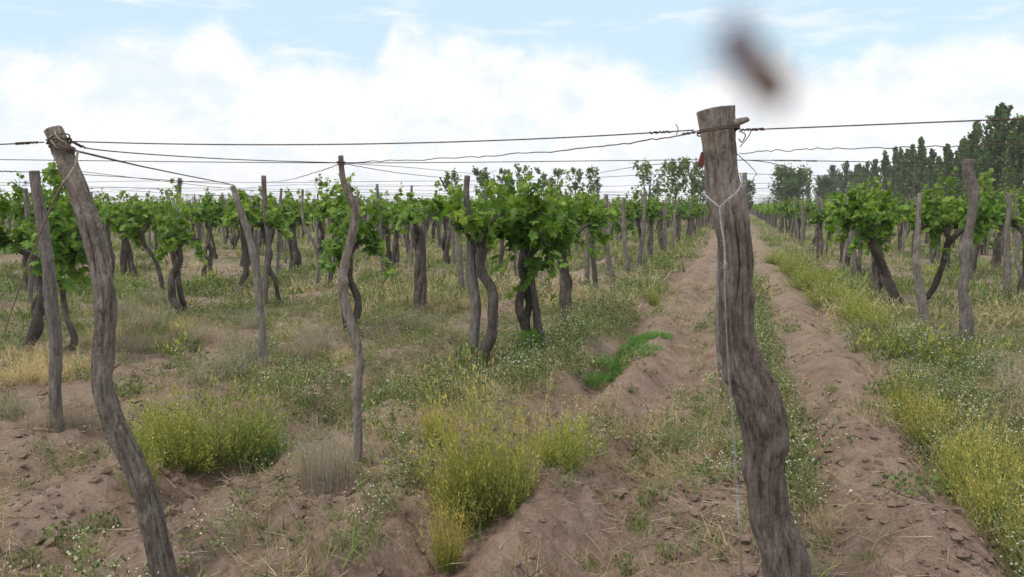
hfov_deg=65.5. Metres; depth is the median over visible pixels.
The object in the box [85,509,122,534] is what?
broadleaf weed
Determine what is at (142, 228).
grapevine
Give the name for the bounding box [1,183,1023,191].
wire
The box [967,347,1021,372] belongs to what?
dry weed
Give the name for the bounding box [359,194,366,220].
grapevine
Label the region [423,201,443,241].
grapevine
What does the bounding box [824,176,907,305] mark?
grapevine
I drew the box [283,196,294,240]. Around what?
grapevine
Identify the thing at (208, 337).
dry weed
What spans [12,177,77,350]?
grapevine
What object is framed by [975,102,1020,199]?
poplar tree
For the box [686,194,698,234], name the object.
grapevine
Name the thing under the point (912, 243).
grapevine
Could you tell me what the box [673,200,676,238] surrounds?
wooden post
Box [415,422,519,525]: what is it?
green bush weed
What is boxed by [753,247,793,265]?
green bush weed
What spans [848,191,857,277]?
wooden post
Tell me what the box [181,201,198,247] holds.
grapevine
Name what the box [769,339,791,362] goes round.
flowering weed
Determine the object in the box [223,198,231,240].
grapevine
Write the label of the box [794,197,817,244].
grapevine
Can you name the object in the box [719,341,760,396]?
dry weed
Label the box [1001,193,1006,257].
wooden post
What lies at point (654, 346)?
grass tuft
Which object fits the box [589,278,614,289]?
dry weed
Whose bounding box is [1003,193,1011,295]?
wooden post
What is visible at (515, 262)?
wooden post
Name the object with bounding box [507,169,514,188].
young tree
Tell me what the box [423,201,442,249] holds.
grapevine
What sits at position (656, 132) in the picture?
wire
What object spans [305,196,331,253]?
grapevine
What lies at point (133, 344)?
dry weed
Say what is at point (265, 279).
wooden post
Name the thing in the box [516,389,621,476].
green bush weed
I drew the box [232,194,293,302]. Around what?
grapevine
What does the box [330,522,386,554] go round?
flowering weed
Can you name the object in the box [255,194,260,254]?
wooden post
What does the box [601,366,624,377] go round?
grass tuft
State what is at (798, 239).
wooden post
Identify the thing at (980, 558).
soil clods
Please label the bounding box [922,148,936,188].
poplar tree
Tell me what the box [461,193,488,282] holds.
grapevine
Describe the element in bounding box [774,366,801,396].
flowering weed
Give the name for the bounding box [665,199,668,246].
wooden post
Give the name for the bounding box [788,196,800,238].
grapevine
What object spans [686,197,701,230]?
grapevine
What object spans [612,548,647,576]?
broadleaf weed
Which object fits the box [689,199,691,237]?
wooden post
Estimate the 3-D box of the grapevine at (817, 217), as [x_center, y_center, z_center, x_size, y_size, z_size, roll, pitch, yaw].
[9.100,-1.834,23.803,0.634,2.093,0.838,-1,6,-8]
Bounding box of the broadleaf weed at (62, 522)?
[34,517,85,547]
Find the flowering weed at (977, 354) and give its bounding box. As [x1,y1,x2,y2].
[934,340,1013,375]
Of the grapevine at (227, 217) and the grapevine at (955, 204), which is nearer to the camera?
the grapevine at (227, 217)
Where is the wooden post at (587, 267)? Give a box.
[584,228,589,285]
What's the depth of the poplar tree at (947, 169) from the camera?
100.95 m
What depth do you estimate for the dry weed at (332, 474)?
4.43 m
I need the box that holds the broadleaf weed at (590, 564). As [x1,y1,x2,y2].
[573,551,599,570]
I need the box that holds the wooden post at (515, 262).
[514,251,517,274]
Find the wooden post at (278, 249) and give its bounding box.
[275,188,282,277]
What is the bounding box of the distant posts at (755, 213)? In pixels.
[6,199,953,231]
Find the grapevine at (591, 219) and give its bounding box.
[519,181,617,319]
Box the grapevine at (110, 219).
[93,199,124,279]
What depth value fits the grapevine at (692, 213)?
37.54 m
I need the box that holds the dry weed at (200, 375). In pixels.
[173,357,228,385]
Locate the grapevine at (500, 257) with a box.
[495,195,507,276]
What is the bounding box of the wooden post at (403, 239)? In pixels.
[396,202,405,246]
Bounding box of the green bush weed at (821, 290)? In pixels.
[787,266,863,308]
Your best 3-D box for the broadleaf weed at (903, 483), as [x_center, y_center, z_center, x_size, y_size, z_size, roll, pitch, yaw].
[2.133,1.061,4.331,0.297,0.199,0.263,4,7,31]
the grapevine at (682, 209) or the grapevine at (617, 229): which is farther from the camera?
the grapevine at (682, 209)
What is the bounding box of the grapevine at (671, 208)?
[667,190,688,225]
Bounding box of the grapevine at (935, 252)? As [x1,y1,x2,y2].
[924,182,953,263]
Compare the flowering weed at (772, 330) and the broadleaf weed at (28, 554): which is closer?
the broadleaf weed at (28, 554)
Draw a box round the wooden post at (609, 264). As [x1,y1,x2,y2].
[603,194,616,281]
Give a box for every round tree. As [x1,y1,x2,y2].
[742,179,755,210]
[756,195,775,203]
[767,163,813,203]
[811,174,840,201]
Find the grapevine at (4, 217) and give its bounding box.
[0,196,9,232]
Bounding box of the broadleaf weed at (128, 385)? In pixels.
[114,373,145,397]
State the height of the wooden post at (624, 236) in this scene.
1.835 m
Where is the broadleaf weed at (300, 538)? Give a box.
[292,531,312,546]
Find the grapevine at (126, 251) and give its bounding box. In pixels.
[100,200,144,277]
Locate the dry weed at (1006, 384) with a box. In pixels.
[985,347,1023,398]
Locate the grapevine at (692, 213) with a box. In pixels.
[681,202,696,237]
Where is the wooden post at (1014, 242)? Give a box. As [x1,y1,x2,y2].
[1013,214,1015,246]
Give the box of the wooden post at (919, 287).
[912,193,929,321]
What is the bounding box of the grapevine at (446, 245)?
[435,180,462,264]
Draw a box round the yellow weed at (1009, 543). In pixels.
[975,457,1023,565]
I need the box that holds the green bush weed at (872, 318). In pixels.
[830,293,909,333]
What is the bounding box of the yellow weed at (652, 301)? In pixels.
[642,283,664,305]
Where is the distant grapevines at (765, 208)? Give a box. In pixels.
[3,199,1023,231]
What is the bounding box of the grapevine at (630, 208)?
[626,200,640,235]
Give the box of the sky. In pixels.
[0,0,1023,203]
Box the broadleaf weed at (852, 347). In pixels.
[844,343,860,352]
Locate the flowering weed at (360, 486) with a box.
[352,458,432,519]
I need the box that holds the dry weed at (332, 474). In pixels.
[282,401,372,496]
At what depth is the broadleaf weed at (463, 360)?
7.52 m
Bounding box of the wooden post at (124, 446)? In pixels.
[44,125,177,576]
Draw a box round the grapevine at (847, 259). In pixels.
[839,188,851,267]
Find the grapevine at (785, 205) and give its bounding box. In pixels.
[779,194,793,235]
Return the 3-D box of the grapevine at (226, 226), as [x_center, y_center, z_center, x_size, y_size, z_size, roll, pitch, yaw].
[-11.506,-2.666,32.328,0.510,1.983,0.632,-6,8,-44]
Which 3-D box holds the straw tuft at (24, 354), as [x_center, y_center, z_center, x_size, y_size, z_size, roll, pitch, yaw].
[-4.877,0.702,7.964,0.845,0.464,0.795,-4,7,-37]
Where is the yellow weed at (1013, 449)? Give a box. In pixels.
[962,420,1023,480]
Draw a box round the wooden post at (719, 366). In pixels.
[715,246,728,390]
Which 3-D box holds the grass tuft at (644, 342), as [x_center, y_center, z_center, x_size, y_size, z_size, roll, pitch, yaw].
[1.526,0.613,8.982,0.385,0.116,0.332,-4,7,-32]
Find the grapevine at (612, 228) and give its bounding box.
[608,198,628,241]
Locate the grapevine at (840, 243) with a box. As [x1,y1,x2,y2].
[825,193,847,263]
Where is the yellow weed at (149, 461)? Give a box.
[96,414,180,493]
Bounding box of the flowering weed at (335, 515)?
[322,498,359,522]
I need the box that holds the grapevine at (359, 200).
[342,187,359,249]
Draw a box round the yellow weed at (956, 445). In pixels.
[916,396,1023,482]
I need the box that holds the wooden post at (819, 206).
[816,196,820,258]
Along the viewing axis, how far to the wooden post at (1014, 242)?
30.02 m
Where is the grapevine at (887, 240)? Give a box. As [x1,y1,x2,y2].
[877,203,896,248]
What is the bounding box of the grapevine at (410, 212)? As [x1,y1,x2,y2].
[387,192,448,313]
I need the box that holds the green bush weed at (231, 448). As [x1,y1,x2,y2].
[125,344,301,475]
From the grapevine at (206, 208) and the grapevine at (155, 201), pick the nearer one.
the grapevine at (206, 208)
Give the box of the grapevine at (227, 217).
[220,190,270,287]
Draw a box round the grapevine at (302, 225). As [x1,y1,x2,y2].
[293,201,309,238]
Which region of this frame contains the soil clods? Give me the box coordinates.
[0,300,1023,576]
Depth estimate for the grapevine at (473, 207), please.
22.93 m
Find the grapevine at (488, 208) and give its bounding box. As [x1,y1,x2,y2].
[481,195,491,255]
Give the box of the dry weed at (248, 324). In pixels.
[236,307,257,329]
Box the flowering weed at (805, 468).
[787,452,815,487]
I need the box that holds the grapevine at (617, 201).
[614,191,632,241]
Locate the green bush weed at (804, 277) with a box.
[773,253,849,291]
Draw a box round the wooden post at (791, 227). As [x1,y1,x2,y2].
[789,197,796,236]
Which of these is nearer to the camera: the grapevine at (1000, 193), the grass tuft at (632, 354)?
the grass tuft at (632, 354)
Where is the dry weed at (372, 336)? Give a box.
[360,319,405,342]
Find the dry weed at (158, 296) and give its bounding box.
[133,285,177,306]
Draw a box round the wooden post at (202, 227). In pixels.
[199,202,203,238]
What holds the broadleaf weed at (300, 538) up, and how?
on the ground at (392, 559)
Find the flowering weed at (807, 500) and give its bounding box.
[789,483,823,512]
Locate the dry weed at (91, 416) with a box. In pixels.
[62,385,99,433]
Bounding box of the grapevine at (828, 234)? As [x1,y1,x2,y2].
[824,198,832,254]
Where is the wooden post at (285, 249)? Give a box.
[283,195,286,262]
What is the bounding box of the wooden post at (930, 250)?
[926,196,932,259]
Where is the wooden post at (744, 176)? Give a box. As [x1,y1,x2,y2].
[742,172,747,201]
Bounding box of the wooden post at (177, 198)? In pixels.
[176,178,181,267]
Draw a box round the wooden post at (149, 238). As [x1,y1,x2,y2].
[148,204,150,248]
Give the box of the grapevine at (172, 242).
[143,177,209,317]
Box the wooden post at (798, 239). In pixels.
[793,196,799,243]
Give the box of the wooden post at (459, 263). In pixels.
[453,199,464,293]
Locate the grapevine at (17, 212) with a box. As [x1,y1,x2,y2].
[6,172,66,291]
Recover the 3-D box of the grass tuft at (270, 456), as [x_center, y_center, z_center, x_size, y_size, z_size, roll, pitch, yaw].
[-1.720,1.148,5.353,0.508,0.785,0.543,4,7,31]
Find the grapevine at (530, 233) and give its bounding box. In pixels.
[485,174,580,351]
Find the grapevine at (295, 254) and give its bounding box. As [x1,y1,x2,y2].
[276,187,312,272]
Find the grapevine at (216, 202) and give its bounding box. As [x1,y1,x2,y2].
[213,192,230,230]
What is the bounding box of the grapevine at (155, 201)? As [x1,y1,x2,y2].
[151,195,163,237]
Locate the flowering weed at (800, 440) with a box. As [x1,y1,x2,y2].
[789,428,818,456]
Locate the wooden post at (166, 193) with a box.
[164,190,180,286]
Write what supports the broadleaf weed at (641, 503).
on the ground at (392, 559)
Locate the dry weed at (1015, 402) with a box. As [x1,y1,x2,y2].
[982,370,1023,416]
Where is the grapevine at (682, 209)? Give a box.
[669,197,687,243]
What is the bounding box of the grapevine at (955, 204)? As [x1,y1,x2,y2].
[931,193,965,270]
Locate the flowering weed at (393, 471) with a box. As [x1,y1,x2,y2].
[369,443,434,487]
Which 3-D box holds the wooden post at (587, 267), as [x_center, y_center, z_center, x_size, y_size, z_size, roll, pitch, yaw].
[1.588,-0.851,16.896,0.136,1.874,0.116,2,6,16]
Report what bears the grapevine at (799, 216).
on the ground at (392, 559)
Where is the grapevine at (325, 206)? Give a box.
[313,172,354,287]
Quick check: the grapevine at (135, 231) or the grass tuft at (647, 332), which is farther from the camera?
the grapevine at (135, 231)
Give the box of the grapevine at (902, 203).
[894,191,922,251]
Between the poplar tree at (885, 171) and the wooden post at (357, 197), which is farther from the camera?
the poplar tree at (885, 171)
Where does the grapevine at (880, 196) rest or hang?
on the ground at (392, 559)
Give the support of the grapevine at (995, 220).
on the ground at (392, 559)
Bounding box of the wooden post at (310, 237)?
[301,189,319,290]
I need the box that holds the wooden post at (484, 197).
[483,188,486,270]
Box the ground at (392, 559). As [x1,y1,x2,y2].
[0,213,1023,576]
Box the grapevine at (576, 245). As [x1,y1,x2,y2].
[575,201,578,251]
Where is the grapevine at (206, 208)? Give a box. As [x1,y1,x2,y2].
[193,192,229,275]
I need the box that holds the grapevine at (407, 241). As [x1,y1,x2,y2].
[396,197,420,254]
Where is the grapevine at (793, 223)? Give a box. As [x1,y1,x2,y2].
[790,196,797,236]
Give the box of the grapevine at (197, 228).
[190,196,203,249]
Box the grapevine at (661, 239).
[651,193,676,253]
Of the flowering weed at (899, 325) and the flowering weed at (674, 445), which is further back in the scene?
the flowering weed at (899, 325)
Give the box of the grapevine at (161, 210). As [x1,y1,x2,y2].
[142,188,167,254]
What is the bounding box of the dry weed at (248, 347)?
[211,332,274,367]
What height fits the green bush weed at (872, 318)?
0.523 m
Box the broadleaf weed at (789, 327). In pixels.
[777,318,800,333]
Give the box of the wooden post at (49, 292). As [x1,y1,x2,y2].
[29,170,63,432]
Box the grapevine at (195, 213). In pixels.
[188,188,217,258]
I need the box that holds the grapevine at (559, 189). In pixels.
[541,181,568,209]
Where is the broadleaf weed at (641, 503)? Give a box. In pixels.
[634,483,657,509]
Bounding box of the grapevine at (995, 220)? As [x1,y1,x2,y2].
[973,190,999,273]
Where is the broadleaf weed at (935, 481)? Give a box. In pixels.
[920,468,956,495]
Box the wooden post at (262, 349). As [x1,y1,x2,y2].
[230,185,268,368]
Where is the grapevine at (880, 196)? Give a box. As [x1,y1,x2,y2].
[877,187,898,244]
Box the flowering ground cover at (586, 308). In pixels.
[0,222,1023,576]
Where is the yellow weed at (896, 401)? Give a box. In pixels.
[855,357,944,427]
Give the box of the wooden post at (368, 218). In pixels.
[366,198,370,261]
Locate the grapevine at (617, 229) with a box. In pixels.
[610,198,637,239]
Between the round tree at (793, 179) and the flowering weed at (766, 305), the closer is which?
the flowering weed at (766, 305)
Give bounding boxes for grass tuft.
[226,405,298,474]
[581,369,613,384]
[582,373,606,389]
[585,350,616,365]
[588,368,610,384]
[596,361,618,367]
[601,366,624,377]
[609,351,629,360]
[612,352,632,365]
[616,342,640,352]
[620,345,637,352]
[624,346,647,358]
[626,336,651,347]
[631,339,647,345]
[637,342,664,350]
[637,347,657,356]
[641,331,664,340]
[642,329,668,334]
[650,330,674,339]
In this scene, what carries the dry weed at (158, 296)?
on the ground at (392, 559)
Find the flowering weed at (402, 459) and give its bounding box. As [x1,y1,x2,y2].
[384,423,444,472]
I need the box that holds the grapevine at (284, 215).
[256,196,294,244]
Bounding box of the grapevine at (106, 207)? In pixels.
[100,192,121,259]
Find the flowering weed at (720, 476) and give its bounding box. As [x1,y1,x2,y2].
[691,446,741,484]
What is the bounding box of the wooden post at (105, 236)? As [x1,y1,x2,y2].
[105,198,109,256]
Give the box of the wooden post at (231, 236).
[226,199,232,249]
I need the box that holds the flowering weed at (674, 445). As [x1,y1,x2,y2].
[652,422,711,452]
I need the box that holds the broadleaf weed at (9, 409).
[0,393,22,420]
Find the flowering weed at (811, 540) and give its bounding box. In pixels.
[801,523,831,549]
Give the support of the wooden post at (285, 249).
on the ground at (392, 559)
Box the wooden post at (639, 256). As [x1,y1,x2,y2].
[636,191,646,267]
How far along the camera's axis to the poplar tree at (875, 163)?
148.22 m
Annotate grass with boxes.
[0,215,1023,576]
[0,215,1023,576]
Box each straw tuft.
[0,337,48,368]
[0,347,89,389]
[0,354,44,389]
[62,340,118,372]
[69,328,119,348]
[86,316,130,343]
[166,311,200,330]
[269,318,299,342]
[321,341,352,363]
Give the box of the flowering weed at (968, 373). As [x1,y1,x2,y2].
[914,352,986,390]
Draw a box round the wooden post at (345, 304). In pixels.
[337,155,364,465]
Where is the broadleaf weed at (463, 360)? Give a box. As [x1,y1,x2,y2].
[450,335,487,378]
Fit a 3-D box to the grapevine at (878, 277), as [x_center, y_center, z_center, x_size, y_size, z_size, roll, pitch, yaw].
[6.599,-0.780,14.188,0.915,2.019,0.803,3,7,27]
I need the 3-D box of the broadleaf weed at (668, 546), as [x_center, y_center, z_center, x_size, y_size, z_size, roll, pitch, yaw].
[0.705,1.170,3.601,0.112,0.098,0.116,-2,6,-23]
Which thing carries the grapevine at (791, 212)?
on the ground at (392, 559)
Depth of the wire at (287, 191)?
8.93 m
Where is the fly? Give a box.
[692,16,792,110]
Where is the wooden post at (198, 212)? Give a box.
[194,197,200,245]
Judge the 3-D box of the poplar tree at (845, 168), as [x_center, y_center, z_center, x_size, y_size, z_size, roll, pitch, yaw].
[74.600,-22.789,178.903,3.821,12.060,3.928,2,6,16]
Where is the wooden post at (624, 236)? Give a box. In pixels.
[621,197,630,275]
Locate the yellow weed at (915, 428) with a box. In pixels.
[876,368,969,448]
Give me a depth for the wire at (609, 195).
21.37 m
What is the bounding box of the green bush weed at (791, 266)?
[764,246,819,277]
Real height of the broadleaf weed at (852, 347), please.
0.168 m
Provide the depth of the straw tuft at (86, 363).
7.94 m
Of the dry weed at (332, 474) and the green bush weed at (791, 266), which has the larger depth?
the green bush weed at (791, 266)
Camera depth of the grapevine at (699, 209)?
44.94 m
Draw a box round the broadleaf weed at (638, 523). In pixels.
[624,507,648,532]
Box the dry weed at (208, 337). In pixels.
[171,318,228,342]
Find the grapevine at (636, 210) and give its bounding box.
[620,191,657,263]
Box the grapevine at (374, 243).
[318,186,396,335]
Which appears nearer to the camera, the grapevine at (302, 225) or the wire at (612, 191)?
the wire at (612, 191)
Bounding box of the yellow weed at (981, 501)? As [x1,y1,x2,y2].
[918,427,1023,540]
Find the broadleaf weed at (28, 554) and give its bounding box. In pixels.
[4,546,44,567]
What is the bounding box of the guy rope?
[4,151,78,331]
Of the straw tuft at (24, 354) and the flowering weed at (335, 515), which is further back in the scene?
the straw tuft at (24, 354)
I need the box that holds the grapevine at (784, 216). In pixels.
[773,202,790,233]
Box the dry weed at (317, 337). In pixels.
[291,317,335,352]
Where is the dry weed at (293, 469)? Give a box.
[284,432,318,479]
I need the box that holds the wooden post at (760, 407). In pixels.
[675,105,811,576]
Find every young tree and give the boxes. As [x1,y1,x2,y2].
[440,168,460,197]
[472,166,495,202]
[496,168,509,187]
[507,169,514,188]
[514,163,532,196]
[534,167,548,198]
[549,168,563,197]
[563,167,586,199]
[585,165,603,207]
[631,158,673,204]
[660,159,686,205]
[675,156,704,200]
[688,168,707,206]
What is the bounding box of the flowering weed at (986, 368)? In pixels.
[956,352,1023,389]
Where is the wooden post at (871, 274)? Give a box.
[869,186,873,285]
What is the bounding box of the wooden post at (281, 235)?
[274,197,282,251]
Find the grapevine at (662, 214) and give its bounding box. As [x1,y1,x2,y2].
[650,202,671,220]
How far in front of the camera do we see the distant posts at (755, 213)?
60.62 m
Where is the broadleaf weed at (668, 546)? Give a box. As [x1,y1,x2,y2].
[655,536,679,560]
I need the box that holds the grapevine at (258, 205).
[239,186,261,246]
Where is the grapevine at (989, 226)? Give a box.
[957,201,1001,279]
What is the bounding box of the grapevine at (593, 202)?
[576,192,597,248]
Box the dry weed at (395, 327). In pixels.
[361,313,408,331]
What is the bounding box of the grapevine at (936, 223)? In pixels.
[902,165,995,305]
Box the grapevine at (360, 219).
[331,201,364,225]
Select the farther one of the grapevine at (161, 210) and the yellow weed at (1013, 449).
the grapevine at (161, 210)
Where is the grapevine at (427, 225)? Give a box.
[424,203,429,231]
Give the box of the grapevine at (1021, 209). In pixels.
[1014,199,1023,240]
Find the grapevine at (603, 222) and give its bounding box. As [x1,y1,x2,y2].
[574,190,620,289]
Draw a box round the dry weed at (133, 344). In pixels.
[116,325,170,353]
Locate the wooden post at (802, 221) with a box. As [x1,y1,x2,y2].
[801,205,803,244]
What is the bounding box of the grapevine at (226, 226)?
[220,198,230,244]
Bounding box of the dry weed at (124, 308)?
[117,292,140,316]
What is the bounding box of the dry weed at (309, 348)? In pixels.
[279,333,331,360]
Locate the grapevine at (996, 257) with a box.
[990,198,1015,267]
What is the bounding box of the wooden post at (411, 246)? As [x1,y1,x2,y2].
[409,186,412,272]
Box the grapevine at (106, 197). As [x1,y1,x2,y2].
[89,188,120,225]
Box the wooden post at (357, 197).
[352,194,358,261]
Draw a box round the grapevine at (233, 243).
[229,196,249,249]
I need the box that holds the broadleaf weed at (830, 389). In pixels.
[823,384,838,392]
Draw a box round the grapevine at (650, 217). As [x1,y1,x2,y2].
[638,194,667,257]
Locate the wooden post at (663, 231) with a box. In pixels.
[662,200,666,252]
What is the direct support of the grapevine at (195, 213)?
on the ground at (392, 559)
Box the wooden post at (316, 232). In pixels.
[314,199,318,256]
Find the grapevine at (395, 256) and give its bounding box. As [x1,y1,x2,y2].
[380,200,399,270]
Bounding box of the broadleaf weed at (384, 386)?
[368,377,401,398]
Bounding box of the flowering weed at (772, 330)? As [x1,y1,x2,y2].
[767,318,781,340]
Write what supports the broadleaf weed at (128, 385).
on the ground at (392, 559)
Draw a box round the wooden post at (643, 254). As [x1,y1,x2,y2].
[641,190,645,265]
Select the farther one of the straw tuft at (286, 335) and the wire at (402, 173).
the straw tuft at (286, 335)
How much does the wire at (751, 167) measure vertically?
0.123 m
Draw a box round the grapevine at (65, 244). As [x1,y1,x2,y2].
[0,152,102,355]
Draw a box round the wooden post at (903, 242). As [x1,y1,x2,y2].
[902,194,909,253]
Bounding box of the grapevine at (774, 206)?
[770,202,782,231]
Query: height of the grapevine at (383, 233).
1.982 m
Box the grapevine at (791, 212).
[788,200,808,238]
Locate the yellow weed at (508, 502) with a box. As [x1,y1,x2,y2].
[436,382,563,519]
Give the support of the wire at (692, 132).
attached to the wooden post at (760, 407)
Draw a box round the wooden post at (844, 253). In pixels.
[842,197,848,267]
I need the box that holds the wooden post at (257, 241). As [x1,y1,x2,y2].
[252,200,259,263]
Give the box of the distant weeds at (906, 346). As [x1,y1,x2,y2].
[0,223,1020,369]
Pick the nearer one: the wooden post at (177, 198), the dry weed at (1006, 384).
the dry weed at (1006, 384)
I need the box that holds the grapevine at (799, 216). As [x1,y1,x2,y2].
[794,199,813,240]
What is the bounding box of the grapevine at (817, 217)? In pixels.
[807,192,830,259]
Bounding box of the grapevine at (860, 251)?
[823,189,874,277]
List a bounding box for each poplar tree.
[806,170,811,199]
[827,165,840,193]
[836,160,852,201]
[847,164,857,189]
[851,163,863,186]
[856,160,869,192]
[866,159,880,187]
[870,167,880,191]
[875,150,891,196]
[886,146,901,199]
[888,147,904,201]
[896,148,909,199]
[901,143,916,200]
[909,136,928,199]
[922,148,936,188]
[922,161,932,195]
[925,156,940,197]
[934,143,952,182]
[938,149,954,198]
[944,142,959,196]
[949,138,965,198]
[956,121,983,200]
[973,133,990,191]
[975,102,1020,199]
[997,117,1018,195]
[1002,115,1023,200]
[1019,135,1023,191]
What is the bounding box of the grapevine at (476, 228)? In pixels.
[442,170,523,366]
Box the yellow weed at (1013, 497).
[979,426,1023,507]
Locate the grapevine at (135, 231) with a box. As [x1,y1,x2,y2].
[103,190,167,293]
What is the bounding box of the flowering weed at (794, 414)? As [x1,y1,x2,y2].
[783,396,806,425]
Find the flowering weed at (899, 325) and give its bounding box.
[876,316,923,337]
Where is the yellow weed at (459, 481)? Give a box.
[365,341,561,538]
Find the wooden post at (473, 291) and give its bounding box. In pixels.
[463,175,480,364]
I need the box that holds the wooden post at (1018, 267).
[1015,191,1021,282]
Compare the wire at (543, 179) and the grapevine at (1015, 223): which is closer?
the wire at (543, 179)
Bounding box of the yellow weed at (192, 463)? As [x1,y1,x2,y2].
[128,389,233,474]
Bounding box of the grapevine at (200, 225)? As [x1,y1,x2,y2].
[190,193,201,240]
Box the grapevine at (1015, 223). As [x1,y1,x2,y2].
[990,186,1023,294]
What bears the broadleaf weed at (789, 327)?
on the ground at (392, 559)
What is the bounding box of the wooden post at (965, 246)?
[957,159,979,341]
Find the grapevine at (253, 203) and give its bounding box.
[228,190,261,266]
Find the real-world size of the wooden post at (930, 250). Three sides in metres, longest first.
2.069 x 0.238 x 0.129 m
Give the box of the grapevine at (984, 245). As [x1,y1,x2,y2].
[980,209,995,254]
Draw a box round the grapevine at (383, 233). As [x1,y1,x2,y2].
[382,202,386,239]
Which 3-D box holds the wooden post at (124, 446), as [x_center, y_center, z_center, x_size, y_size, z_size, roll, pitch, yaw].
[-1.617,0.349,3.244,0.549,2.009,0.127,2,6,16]
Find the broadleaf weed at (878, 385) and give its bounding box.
[863,378,899,396]
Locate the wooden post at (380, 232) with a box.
[376,184,384,275]
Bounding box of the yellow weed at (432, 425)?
[400,377,467,447]
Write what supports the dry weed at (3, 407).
on the ground at (392, 559)
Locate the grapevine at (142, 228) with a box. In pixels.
[135,198,157,250]
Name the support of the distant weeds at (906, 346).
on the ground at (392, 559)
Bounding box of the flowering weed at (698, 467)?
[673,459,717,479]
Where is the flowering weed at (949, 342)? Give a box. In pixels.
[909,324,985,360]
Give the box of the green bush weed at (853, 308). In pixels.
[824,276,892,320]
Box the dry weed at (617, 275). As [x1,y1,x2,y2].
[599,267,626,279]
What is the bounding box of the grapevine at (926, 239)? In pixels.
[912,204,927,243]
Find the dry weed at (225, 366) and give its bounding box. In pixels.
[189,341,253,381]
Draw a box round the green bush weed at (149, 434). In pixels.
[118,379,226,463]
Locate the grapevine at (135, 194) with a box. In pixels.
[127,193,137,246]
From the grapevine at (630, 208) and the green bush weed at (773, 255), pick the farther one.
the grapevine at (630, 208)
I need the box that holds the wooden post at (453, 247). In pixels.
[448,201,455,263]
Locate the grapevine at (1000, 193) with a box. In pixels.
[994,184,1016,255]
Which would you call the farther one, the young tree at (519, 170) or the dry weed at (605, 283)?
the young tree at (519, 170)
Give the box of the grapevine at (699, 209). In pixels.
[694,202,703,232]
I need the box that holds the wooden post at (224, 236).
[221,198,225,243]
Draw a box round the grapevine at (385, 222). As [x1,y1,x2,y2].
[371,182,405,277]
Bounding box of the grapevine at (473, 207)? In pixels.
[470,199,482,215]
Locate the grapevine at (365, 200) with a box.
[359,196,367,216]
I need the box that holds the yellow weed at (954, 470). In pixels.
[921,417,1023,504]
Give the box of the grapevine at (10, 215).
[6,197,22,247]
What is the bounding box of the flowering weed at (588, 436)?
[525,402,627,458]
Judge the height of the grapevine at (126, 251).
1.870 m
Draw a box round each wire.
[0,141,43,144]
[0,159,691,162]
[0,170,228,184]
[0,173,1023,182]
[0,195,927,199]
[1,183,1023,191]
[3,184,1020,194]
[8,185,432,196]
[8,195,945,198]
[13,196,1023,200]
[63,187,1020,195]
[68,140,336,162]
[73,129,693,144]
[74,150,232,184]
[82,171,642,201]
[93,192,997,198]
[97,188,445,199]
[111,199,907,201]
[142,190,1023,195]
[274,165,336,181]
[343,131,696,162]
[346,163,482,174]
[346,164,466,179]
[505,182,681,200]
[595,161,691,173]
[692,159,1023,165]
[701,173,742,576]
[734,118,1023,131]
[737,154,756,198]
[739,143,1023,153]
[745,160,794,169]
[811,179,1019,199]
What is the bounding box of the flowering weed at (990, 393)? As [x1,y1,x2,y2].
[973,371,1023,412]
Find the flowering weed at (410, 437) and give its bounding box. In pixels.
[380,421,421,453]
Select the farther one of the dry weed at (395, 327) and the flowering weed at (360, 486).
the dry weed at (395, 327)
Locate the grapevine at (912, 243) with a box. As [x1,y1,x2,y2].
[903,200,924,257]
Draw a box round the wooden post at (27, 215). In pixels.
[23,188,32,302]
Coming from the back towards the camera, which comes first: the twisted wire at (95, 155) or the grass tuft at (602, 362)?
the grass tuft at (602, 362)
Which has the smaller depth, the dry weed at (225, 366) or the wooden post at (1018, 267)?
the dry weed at (225, 366)
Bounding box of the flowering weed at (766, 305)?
[758,295,772,314]
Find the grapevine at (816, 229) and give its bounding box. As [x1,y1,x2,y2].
[812,197,825,249]
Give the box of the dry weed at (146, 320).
[117,300,182,333]
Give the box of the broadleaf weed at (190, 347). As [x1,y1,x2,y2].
[163,334,202,355]
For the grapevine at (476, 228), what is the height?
1.999 m
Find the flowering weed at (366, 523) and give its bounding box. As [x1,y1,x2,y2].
[339,487,391,539]
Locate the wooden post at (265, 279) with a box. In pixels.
[261,175,270,304]
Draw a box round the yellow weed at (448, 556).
[414,457,477,574]
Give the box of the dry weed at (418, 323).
[401,308,451,333]
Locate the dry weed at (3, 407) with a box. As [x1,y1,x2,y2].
[0,383,39,421]
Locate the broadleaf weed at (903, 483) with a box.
[876,467,933,501]
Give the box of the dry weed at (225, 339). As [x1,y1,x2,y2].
[214,325,249,352]
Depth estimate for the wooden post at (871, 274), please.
15.51 m
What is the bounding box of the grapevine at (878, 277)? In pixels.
[855,188,911,294]
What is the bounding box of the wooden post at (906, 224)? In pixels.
[905,197,907,238]
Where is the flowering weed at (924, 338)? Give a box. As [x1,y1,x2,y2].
[897,324,952,348]
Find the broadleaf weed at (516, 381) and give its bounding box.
[501,372,529,391]
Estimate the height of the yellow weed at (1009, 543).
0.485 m
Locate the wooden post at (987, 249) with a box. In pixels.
[986,231,989,255]
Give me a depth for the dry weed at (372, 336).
9.79 m
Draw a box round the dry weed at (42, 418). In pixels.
[3,391,79,432]
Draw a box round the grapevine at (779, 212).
[776,199,789,232]
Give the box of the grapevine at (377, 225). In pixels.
[371,203,387,259]
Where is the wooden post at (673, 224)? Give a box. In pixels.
[671,200,678,247]
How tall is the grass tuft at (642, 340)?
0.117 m
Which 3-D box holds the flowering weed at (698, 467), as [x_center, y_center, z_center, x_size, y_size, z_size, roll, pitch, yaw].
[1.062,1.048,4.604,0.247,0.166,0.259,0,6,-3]

